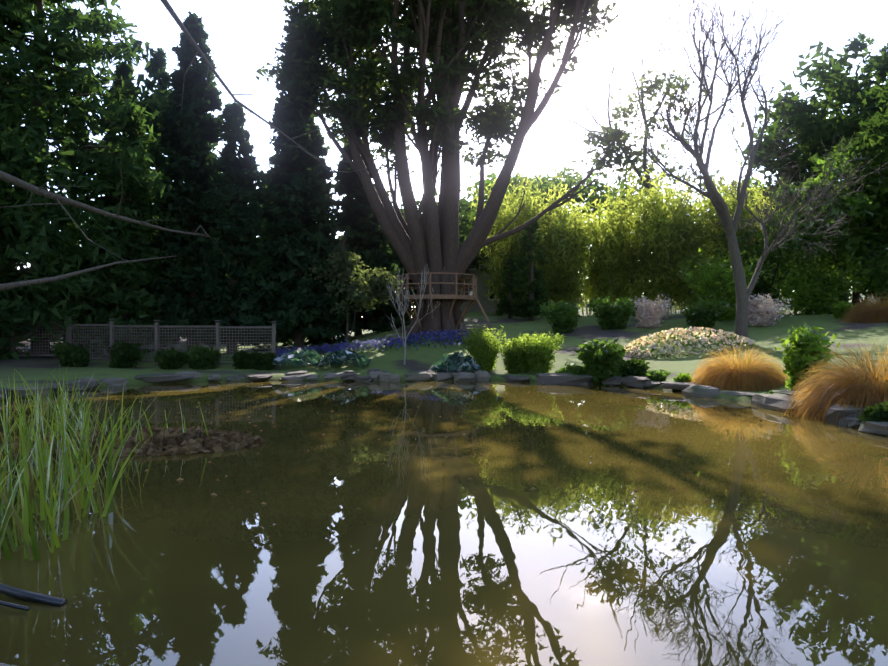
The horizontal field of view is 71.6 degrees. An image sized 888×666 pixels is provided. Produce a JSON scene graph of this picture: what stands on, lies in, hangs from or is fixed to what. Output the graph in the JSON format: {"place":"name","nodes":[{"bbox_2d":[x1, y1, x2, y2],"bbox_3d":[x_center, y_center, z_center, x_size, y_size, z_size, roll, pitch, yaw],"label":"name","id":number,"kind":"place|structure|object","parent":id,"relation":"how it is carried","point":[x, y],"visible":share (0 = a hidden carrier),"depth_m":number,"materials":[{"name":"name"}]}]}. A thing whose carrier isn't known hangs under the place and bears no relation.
{"place":"outdoors","nodes":[
{"label":"outdoors","id":0,"kind":"place"},
{"bbox_2d":[0,380,887,665],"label":"pond water","id":1,"kind":"structure","parent":0,"point":[770,550],"depth_m":5.05,"materials":[{"name":"liquid"}]},
{"bbox_2d":[0,583,66,610],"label":"black pipe","id":2,"kind":"object","parent":1,"relation":"on","point":[21,594],"visible":0.92,"depth_m":3.82,"materials":[{"name":"black plastic"}]},
{"bbox_2d":[0,363,264,560],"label":"reeds","id":3,"kind":"object","parent":1,"relation":"on","point":[80,440],"visible":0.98,"depth_m":6.69,"materials":[{"name":"green plant"}]},
{"bbox_2d":[0,381,887,522],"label":"floating leaves","id":4,"kind":"object","parent":1,"relation":"on","point":[247,491],"visible":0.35,"depth_m":9.86,"materials":[{"name":"brown plant"}]},
{"bbox_2d":[0,291,887,435],"bbox_3d":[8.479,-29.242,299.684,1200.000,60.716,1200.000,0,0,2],"label":"ground","id":5,"kind":"structure","parent":0,"point":[40,369],"depth_m":23.93,"materials":[{"name":"green plant"}]},
{"bbox_2d":[0,663,16,665],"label":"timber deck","id":6,"kind":"structure","parent":5,"relation":"on","point":[2,664],"depth_m":2.68,"materials":[{"name":"grey wood"}]},
{"bbox_2d":[0,1,90,359],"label":"tree","id":7,"kind":"object","parent":5,"relation":"on","point":[6,232],"visible":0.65,"depth_m":24.17,"materials":[{"name":"green plant"}]},
{"bbox_2d":[0,0,181,356],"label":"tree","id":8,"kind":"object","parent":5,"relation":"on","point":[70,51],"visible":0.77,"depth_m":26.13,"materials":[{"name":"green plant"}]},
{"bbox_2d":[77,60,180,350],"bbox_3d":[-15.795,-6.075,30.465,5.352,14.736,5.214,0,0,-43],"label":"conifer","id":9,"kind":"object","parent":5,"relation":"on","point":[146,269],"visible":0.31,"depth_m":29.71,"materials":[{"name":"green plant"}]},
{"bbox_2d":[0,314,276,367],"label":"lattice fence","id":10,"kind":"object","parent":5,"relation":"on","point":[156,335],"visible":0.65,"depth_m":23.95,"materials":[{"name":"grey wood"}]},
{"bbox_2d":[138,47,184,337],"bbox_3d":[-18.712,-8.667,40.599,8.413,19.944,7.639,0,0,22],"label":"conifer","id":11,"kind":"object","parent":5,"relation":"on","point":[156,68],"visible":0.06,"depth_m":39.78,"materials":[{"name":"green plant"}]},
{"bbox_2d":[149,11,226,350],"bbox_3d":[-12.818,-7.576,31.270,4.177,17.376,4.381,0,0,2],"label":"conifer","id":12,"kind":"object","parent":5,"relation":"on","point":[189,138],"visible":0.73,"depth_m":30.43,"materials":[{"name":"green plant"}]},
{"bbox_2d":[0,0,377,289],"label":"bare branches","id":13,"kind":"object","parent":5,"relation":"on","point":[9,178],"visible":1,"depth_m":9.91,"materials":[{"name":"grey plant"}]},
{"bbox_2d":[195,101,268,353],"bbox_3d":[-10.459,-5.116,30.292,3.428,12.685,3.472,0,0,2],"label":"conifer","id":14,"kind":"object","parent":5,"relation":"on","point":[233,219],"visible":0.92,"depth_m":29.70,"materials":[{"name":"green plant"}]},
{"bbox_2d":[228,169,306,338],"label":"conifer","id":15,"kind":"object","parent":5,"relation":"on","point":[258,200],"visible":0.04,"depth_m":43.30,"materials":[{"name":"green plant"}]},
{"bbox_2d":[252,14,353,350],"bbox_3d":[-7.829,-7.976,33.143,6.191,18.472,5.923,0,0,2],"label":"conifer","id":16,"kind":"object","parent":5,"relation":"on","point":[297,239],"visible":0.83,"depth_m":31.91,"materials":[{"name":"green plant"}]},
{"bbox_2d":[305,136,413,345],"bbox_3d":[-5.250,-5.760,37.059,7.546,13.556,7.243,0,0,2],"label":"conifer","id":17,"kind":"object","parent":5,"relation":"on","point":[366,239],"visible":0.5,"depth_m":36.02,"materials":[{"name":"green plant"}]},
{"bbox_2d":[302,228,438,364],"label":"bank trees","id":18,"kind":"object","parent":5,"relation":"on","point":[381,286],"visible":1,"depth_m":29.83,"materials":[{"name":"green plant"}]},
{"bbox_2d":[384,189,483,322],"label":"hill tree","id":19,"kind":"object","parent":5,"relation":"on","point":[465,224],"visible":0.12,"depth_m":43.79,"materials":[{"name":"green plant"}]},
{"bbox_2d":[0,368,887,434],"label":"pond edge stones","id":20,"kind":"object","parent":5,"relation":"on","point":[776,399],"visible":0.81,"depth_m":18.32,"materials":[{"name":"grey stone"}]},
{"bbox_2d":[255,0,643,335],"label":"tree","id":21,"kind":"object","parent":5,"relation":"on","point":[443,37],"visible":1,"depth_m":30.54,"materials":[{"name":"plant"}]},
{"bbox_2d":[396,272,494,332],"bbox_3d":[-0.097,-1.378,31.077,4.555,2.972,4.072,0,0,-23],"label":"treehouse","id":22,"kind":"object","parent":21,"relation":"attached to","point":[461,298],"visible":0.65,"depth_m":29.78,"materials":[{"name":"brown wood"}]},
{"bbox_2d":[50,292,887,425],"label":"bank planting","id":23,"kind":"object","parent":5,"relation":"on","point":[807,352],"visible":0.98,"depth_m":20.76,"materials":[{"name":"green plant"}]},
{"bbox_2d":[455,322,490,342],"bbox_3d":[1.294,-0.004,27.463,1.500,0.980,0.590,0,0,27],"label":"garden bench","id":24,"kind":"object","parent":5,"relation":"on","point":[487,325],"visible":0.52,"depth_m":27.65,"materials":[{"name":"grey wood"}]},
{"bbox_2d":[459,193,507,274],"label":"hill tree","id":25,"kind":"object","parent":5,"relation":"on","point":[464,208],"visible":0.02,"depth_m":48.28,"materials":[{"name":"green plant"}]},
{"bbox_2d":[457,217,543,311],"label":"conifer","id":26,"kind":"object","parent":5,"relation":"on","point":[487,305],"visible":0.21,"depth_m":48.37,"materials":[{"name":"green plant"}]},
{"bbox_2d":[465,171,554,217],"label":"hill tree","id":27,"kind":"object","parent":5,"relation":"on","point":[488,180],"visible":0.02,"depth_m":85.52,"materials":[{"name":"green plant"}]},
{"bbox_2d":[494,218,548,320],"bbox_3d":[4.526,-3.615,36.670,2.414,6.144,4.364,0,0,-33],"label":"conifer tree","id":28,"kind":"object","parent":5,"relation":"on","point":[529,305],"visible":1,"depth_m":35.72,"materials":[{"name":"green plant"}]},
{"bbox_2d":[519,166,635,230],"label":"hill tree","id":29,"kind":"object","parent":5,"relation":"on","point":[597,185],"visible":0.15,"depth_m":94.61,"materials":[{"name":"green plant"}]},
{"bbox_2d":[562,138,685,230],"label":"hill tree","id":30,"kind":"object","parent":5,"relation":"on","point":[619,176],"visible":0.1,"depth_m":89.80,"materials":[{"name":"green plant"}]},
{"bbox_2d":[466,163,788,314],"bbox_3d":[11.219,-6.219,40.626,20.752,10.663,7.599,0,0,20],"label":"bamboo screen","id":31,"kind":"object","parent":5,"relation":"on","point":[644,252],"visible":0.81,"depth_m":39.08,"materials":[{"name":"green plant"}]},
{"bbox_2d":[544,32,774,197],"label":"hill tree","id":32,"kind":"object","parent":5,"relation":"on","point":[651,88],"visible":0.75,"depth_m":79.54,"materials":[{"name":"green leaf"},{"name":"dark bark"}]},
{"bbox_2d":[539,196,887,332],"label":"hill shrubs","id":33,"kind":"object","parent":5,"relation":"on","point":[822,293],"visible":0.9,"depth_m":31.40,"materials":[{"name":"green plant"}]},
{"bbox_2d":[601,0,887,343],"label":"bare tree","id":34,"kind":"object","parent":5,"relation":"on","point":[730,226],"visible":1,"depth_m":24.26,"materials":[{"name":"grey plant"}]},
{"bbox_2d":[713,176,820,299],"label":"hill tree","id":35,"kind":"object","parent":5,"relation":"on","point":[760,185],"depth_m":66.86,"materials":[{"name":"green plant"}]},
{"bbox_2d":[741,31,887,302],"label":"hill tree","id":36,"kind":"object","parent":5,"relation":"on","point":[810,127],"visible":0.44,"depth_m":45.06,"materials":[{"name":"green plant"}]},
{"bbox_2d":[755,143,887,309],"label":"hill tree","id":37,"kind":"object","parent":5,"relation":"on","point":[863,207],"visible":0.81,"depth_m":31.40,"materials":[{"name":"green plant"}]},
{"bbox_2d":[793,43,887,174],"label":"hill tree","id":38,"kind":"object","parent":5,"relation":"on","point":[854,77],"depth_m":52.20,"materials":[{"name":"green plant"}]},
{"bbox_2d":[810,78,887,270],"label":"hill tree","id":39,"kind":"object","parent":5,"relation":"on","point":[871,137],"visible":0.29,"depth_m":31.57,"materials":[{"name":"green plant"}]},
{"bbox_2d":[827,48,887,140],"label":"hill tree","id":40,"kind":"object","parent":5,"relation":"on","point":[859,103],"visible":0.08,"depth_m":44.11,"materials":[{"name":"green plant"}]},
{"bbox_2d":[1,0,887,316],"label":"sky","id":41,"kind":"structure","parent":0,"point":[249,31],"materials":[{"name":"white"}]}
]}

